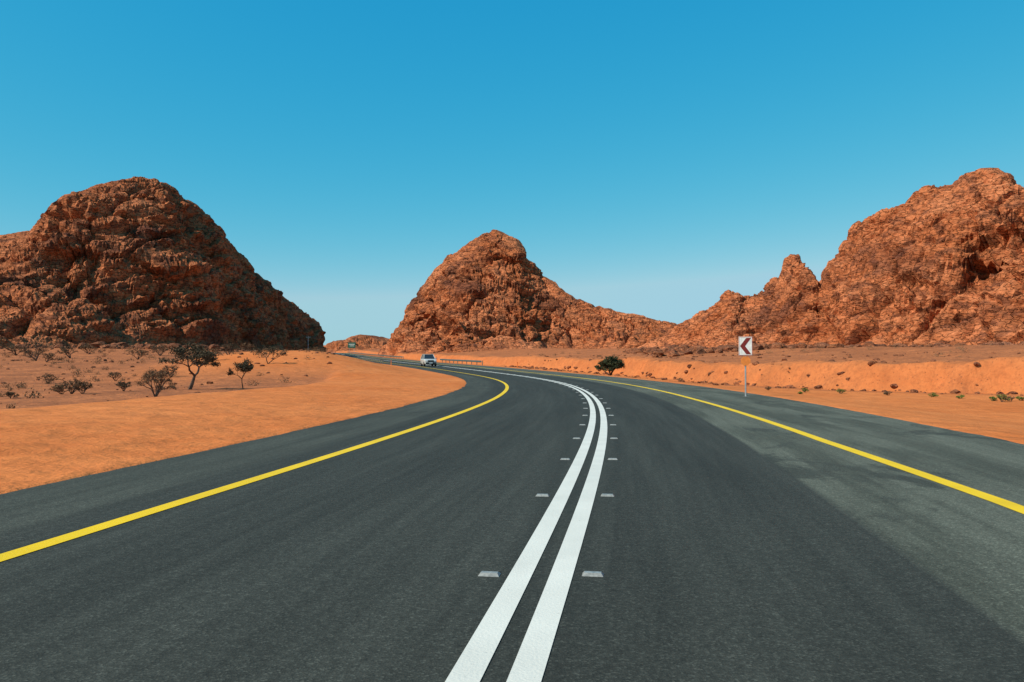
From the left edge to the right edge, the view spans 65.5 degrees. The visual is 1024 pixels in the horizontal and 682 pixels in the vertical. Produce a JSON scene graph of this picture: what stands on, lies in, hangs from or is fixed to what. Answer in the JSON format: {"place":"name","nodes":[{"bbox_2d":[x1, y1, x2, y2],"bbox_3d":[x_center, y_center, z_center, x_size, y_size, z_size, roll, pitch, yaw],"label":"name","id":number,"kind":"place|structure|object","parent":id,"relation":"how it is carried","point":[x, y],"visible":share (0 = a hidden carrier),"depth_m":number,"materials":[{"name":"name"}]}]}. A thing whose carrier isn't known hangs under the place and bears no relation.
{"place":"outdoors","nodes":[
{"label":"outdoors","id":0,"kind":"place"},
{"bbox_2d":[0,341,273,351],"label":"boulder field","id":1,"kind":"structure","parent":0,"point":[120,345],"depth_m":173.20,"materials":[{"name":"brown stone"}]},
{"bbox_2d":[0,176,325,351],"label":"rocky hill","id":2,"kind":"structure","parent":0,"point":[133,260],"depth_m":234.14,"materials":[{"name":"brown stone"}]},
{"bbox_2d":[323,334,388,352],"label":"distant rocky hill","id":3,"kind":"structure","parent":0,"point":[367,342],"depth_m":637.75,"materials":[{"name":"brown stone"}]},
{"bbox_2d":[0,353,1023,681],"bbox_3d":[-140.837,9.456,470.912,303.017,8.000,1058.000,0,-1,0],"label":"asphalt road","id":4,"kind":"structure","parent":0,"point":[722,545],"depth_m":5.93,"materials":[{"name":"grey asphalt"}]},
{"bbox_2d":[0,359,508,561],"bbox_3d":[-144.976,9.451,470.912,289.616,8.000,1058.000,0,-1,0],"label":"yellow edge line","id":5,"kind":"object","parent":4,"relation":"on","point":[54,541],"visible":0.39,"depth_m":8.02,"materials":[{"name":"paint"}]},
{"bbox_2d":[420,354,436,365],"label":"white suv car","id":6,"kind":"object","parent":4,"relation":"on","point":[425,359],"visible":0.99,"depth_m":118.87,"materials":[{"name":"paint"}]},
{"bbox_2d":[338,353,595,681],"bbox_3d":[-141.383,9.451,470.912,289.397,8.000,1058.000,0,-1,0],"label":"white centre line","id":7,"kind":"object","parent":4,"relation":"on","point":[473,661],"visible":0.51,"depth_m":4.89,"materials":[{"name":"paint"}]},
{"bbox_2d":[349,355,606,681],"bbox_3d":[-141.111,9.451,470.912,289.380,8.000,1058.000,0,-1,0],"label":"white centre line","id":8,"kind":"object","parent":4,"relation":"on","point":[530,663],"visible":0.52,"depth_m":4.92,"materials":[{"name":"paint"}]},
{"bbox_2d":[460,368,617,576],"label":"road studs","id":9,"kind":"object","parent":4,"relation":"on","point":[584,573],"visible":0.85,"depth_m":5.24,"materials":[{"name":"plastic"}]},
{"bbox_2d":[382,358,1023,513],"bbox_3d":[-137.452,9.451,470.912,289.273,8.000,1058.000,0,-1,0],"label":"yellow edge line","id":10,"kind":"object","parent":4,"relation":"on","point":[997,500],"visible":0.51,"depth_m":10.57,"materials":[{"name":"paint"}]},
{"bbox_2d":[0,345,1023,493],"bbox_3d":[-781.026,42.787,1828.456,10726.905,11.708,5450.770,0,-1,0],"label":"desert ground","id":11,"kind":"structure","parent":0,"point":[52,436],"depth_m":40.74,"materials":[{"name":"orange sand"}]},
{"bbox_2d":[6,391,19,398],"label":"dry shrub","id":12,"kind":"object","parent":11,"relation":"on","point":[9,394],"visible":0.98,"depth_m":32.88,"materials":[{"name":"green plant"}]},
{"bbox_2d":[6,343,26,354],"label":"dry shrub","id":13,"kind":"object","parent":11,"relation":"on","point":[12,349],"visible":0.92,"depth_m":119.82,"materials":[{"name":"brown plant"}]},
{"bbox_2d":[21,342,46,360],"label":"dry shrub","id":14,"kind":"object","parent":11,"relation":"on","point":[25,351],"visible":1,"depth_m":95.02,"materials":[{"name":"brown plant"}]},
{"bbox_2d":[37,373,60,381],"bbox_3d":[-32.013,2.600,54.986,1.416,0.829,1.357,0,-1,0],"label":"dry shrub","id":15,"kind":"object","parent":11,"relation":"on","point":[47,376],"visible":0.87,"depth_m":54.82,"materials":[{"name":"brown plant"}]},
{"bbox_2d":[42,353,57,361],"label":"dry shrub","id":16,"kind":"object","parent":11,"relation":"on","point":[49,356],"visible":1,"depth_m":89.94,"materials":[{"name":"brown plant"}]},
{"bbox_2d":[48,383,72,393],"bbox_3d":[-20.836,2.201,36.760,1.096,0.640,0.726,1,-2,-23],"label":"dry shrub","id":17,"kind":"object","parent":11,"relation":"on","point":[59,387],"visible":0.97,"depth_m":36.69,"materials":[{"name":"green plant"}]},
{"bbox_2d":[54,345,77,357],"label":"dry shrub","id":18,"kind":"object","parent":11,"relation":"on","point":[64,350],"visible":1,"depth_m":109.65,"materials":[{"name":"brown plant"}]},
{"bbox_2d":[59,376,86,393],"bbox_3d":[-20.288,2.075,37.025,1.004,0.904,1.349,-1,-2,22],"label":"dry shrub","id":19,"kind":"object","parent":11,"relation":"on","point":[76,386],"visible":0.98,"depth_m":36.96,"materials":[{"name":"brown plant"}]},
{"bbox_2d":[74,381,92,393],"bbox_3d":[-20.240,2.187,37.494,0.948,0.706,0.699,1,-2,-28],"label":"dry shrub","id":20,"kind":"object","parent":11,"relation":"on","point":[90,385],"visible":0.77,"depth_m":37.49,"materials":[{"name":"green plant"}]},
{"bbox_2d":[79,343,97,352],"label":"dry shrub","id":21,"kind":"object","parent":11,"relation":"on","point":[83,346],"visible":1,"depth_m":124.76,"materials":[{"name":"brown plant"}]},
{"bbox_2d":[106,372,121,380],"bbox_3d":[-28.823,2.590,57.851,1.117,0.748,0.966,0,-1,0],"label":"dry shrub","id":22,"kind":"object","parent":11,"relation":"on","point":[112,375],"visible":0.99,"depth_m":57.76,"materials":[{"name":"brown plant"}]},
{"bbox_2d":[116,381,131,390],"bbox_3d":[-19.487,2.279,40.014,0.672,0.599,1.002,0,-1,0],"label":"dry shrub","id":23,"kind":"object","parent":11,"relation":"on","point":[124,385],"visible":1,"depth_m":39.83,"materials":[{"name":"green plant"}]},
{"bbox_2d":[126,348,148,359],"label":"dry shrub","id":24,"kind":"object","parent":11,"relation":"on","point":[139,350],"visible":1,"depth_m":104.94,"materials":[{"name":"brown plant"}]},
{"bbox_2d":[135,367,178,396],"bbox_3d":[-15.327,1.792,34.535,1.610,1.384,1.467,0,-1,0],"label":"dry bush","id":25,"kind":"object","parent":11,"relation":"on","point":[160,374],"visible":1,"depth_m":34.46,"materials":[{"name":"brown plant"}]},
{"bbox_2d":[151,345,167,355],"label":"dry shrub","id":26,"kind":"object","parent":11,"relation":"on","point":[159,349],"visible":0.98,"depth_m":120.11,"materials":[{"name":"brown plant"}]},
{"bbox_2d":[0,347,335,403],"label":"scattered rocks","id":27,"kind":"object","parent":11,"relation":"on","point":[207,382],"visible":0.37,"depth_m":75.31,"materials":[{"name":"brown stone"}]},
{"bbox_2d":[162,365,179,376],"bbox_3d":[-25.725,2.252,59.872,1.272,1.056,1.861,1,-2,-31],"label":"dry shrub","id":28,"kind":"object","parent":11,"relation":"on","point":[167,367],"visible":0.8,"depth_m":59.79,"materials":[{"name":"brown plant"}]},
{"bbox_2d":[156,342,220,389],"bbox_3d":[-17.559,1.394,43.918,3.230,2.694,4.404,0,-1,0],"label":"acacia tree","id":29,"kind":"object","parent":11,"relation":"on","point":[202,353],"visible":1,"depth_m":43.58,"materials":[{"name":"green plant"}]},
{"bbox_2d":[204,347,222,355],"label":"dry shrub","id":30,"kind":"object","parent":11,"relation":"on","point":[212,350],"visible":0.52,"depth_m":75.05,"materials":[{"name":"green plant"}]},
{"bbox_2d":[220,343,240,354],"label":"dry shrub","id":31,"kind":"object","parent":11,"relation":"on","point":[223,346],"visible":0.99,"depth_m":90.26,"materials":[{"name":"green plant"}]},
{"bbox_2d":[226,358,253,388],"bbox_3d":[-15.589,1.864,45.772,1.593,1.879,1.209,0,-1,0],"label":"acacia tree","id":32,"kind":"object","parent":11,"relation":"on","point":[245,366],"visible":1,"depth_m":45.58,"materials":[{"name":"green plant"}]},
{"bbox_2d":[239,343,253,351],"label":"dry shrub","id":33,"kind":"object","parent":11,"relation":"on","point":[250,346],"visible":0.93,"depth_m":120.19,"materials":[{"name":"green plant"}]},
{"bbox_2d":[255,347,285,363],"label":"acacia tree","id":34,"kind":"object","parent":11,"relation":"on","point":[272,351],"visible":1,"depth_m":69.89,"materials":[{"name":"brown plant"}]},
{"bbox_2d":[348,342,355,347],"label":"green guide sign","id":35,"kind":"object","parent":11,"relation":"on","point":[351,344],"visible":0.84,"depth_m":455.02,"materials":[{"name":"metal"}]},
{"bbox_2d":[361,358,383,363],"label":"guardrail","id":36,"kind":"object","parent":11,"relation":"on","point":[373,360],"visible":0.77,"depth_m":158.98,"materials":[{"name":"grey metal"}]},
{"bbox_2d":[348,352,403,358],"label":"guardrail","id":37,"kind":"object","parent":11,"relation":"on","point":[379,355],"visible":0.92,"depth_m":280.11,"materials":[{"name":"grey metal"}]},
{"bbox_2d":[440,359,482,364],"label":"guardrail","id":38,"kind":"object","parent":11,"relation":"on","point":[457,360],"visible":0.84,"depth_m":142.56,"materials":[{"name":"grey metal"}]},
{"bbox_2d":[0,342,992,408],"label":"desert scrub","id":39,"kind":"object","parent":11,"relation":"on","point":[107,368],"visible":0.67,"depth_m":81.80,"materials":[{"name":"green plant"}]},
{"bbox_2d":[594,356,624,375],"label":"green bush","id":40,"kind":"object","parent":11,"relation":"on","point":[611,364],"visible":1,"depth_m":77.18,"materials":[{"name":"green plant"}]},
{"bbox_2d":[739,337,751,395],"bbox_3d":[9.385,1.151,32.011,0.540,2.656,0.300,0,-1,6],"label":"chevron sign","id":41,"kind":"object","parent":11,"relation":"on","point":[745,347],"visible":0.84,"depth_m":31.98,"materials":[{"name":"metal"}]},
{"bbox_2d":[504,350,1023,395],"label":"scattered rocks","id":42,"kind":"object","parent":11,"relation":"on","point":[873,362],"visible":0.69,"depth_m":66.50,"materials":[{"name":"brown stone"}]},
{"bbox_2d":[928,392,938,396],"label":"green tuft","id":43,"kind":"object","parent":11,"relation":"on","point":[932,394],"visible":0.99,"depth_m":38.37,"materials":[{"name":"green plant"}]},
{"bbox_2d":[996,394,1011,401],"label":"green tuft","id":44,"kind":"object","parent":11,"relation":"on","point":[1001,397],"visible":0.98,"depth_m":33.92,"materials":[{"name":"green plant"}]},
{"bbox_2d":[0,0,1023,345],"label":"sky","id":45,"kind":"structure","parent":0,"point":[653,159],"materials":[{"name":"blue"}]},
{"bbox_2d":[377,229,676,356],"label":"rocky hill","id":46,"kind":"structure","parent":0,"point":[493,289],"depth_m":304.12,"materials":[{"name":"brown stone"}]},
{"bbox_2d":[623,341,1023,357],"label":"boulder field","id":47,"kind":"structure","parent":0,"point":[673,350],"depth_m":117.76,"materials":[{"name":"brown stone"}]},
{"bbox_2d":[637,168,1023,347],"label":"rocky hill","id":48,"kind":"structure","parent":0,"point":[929,264],"depth_m":180.80,"materials":[{"name":"brown stone"}]}
]}

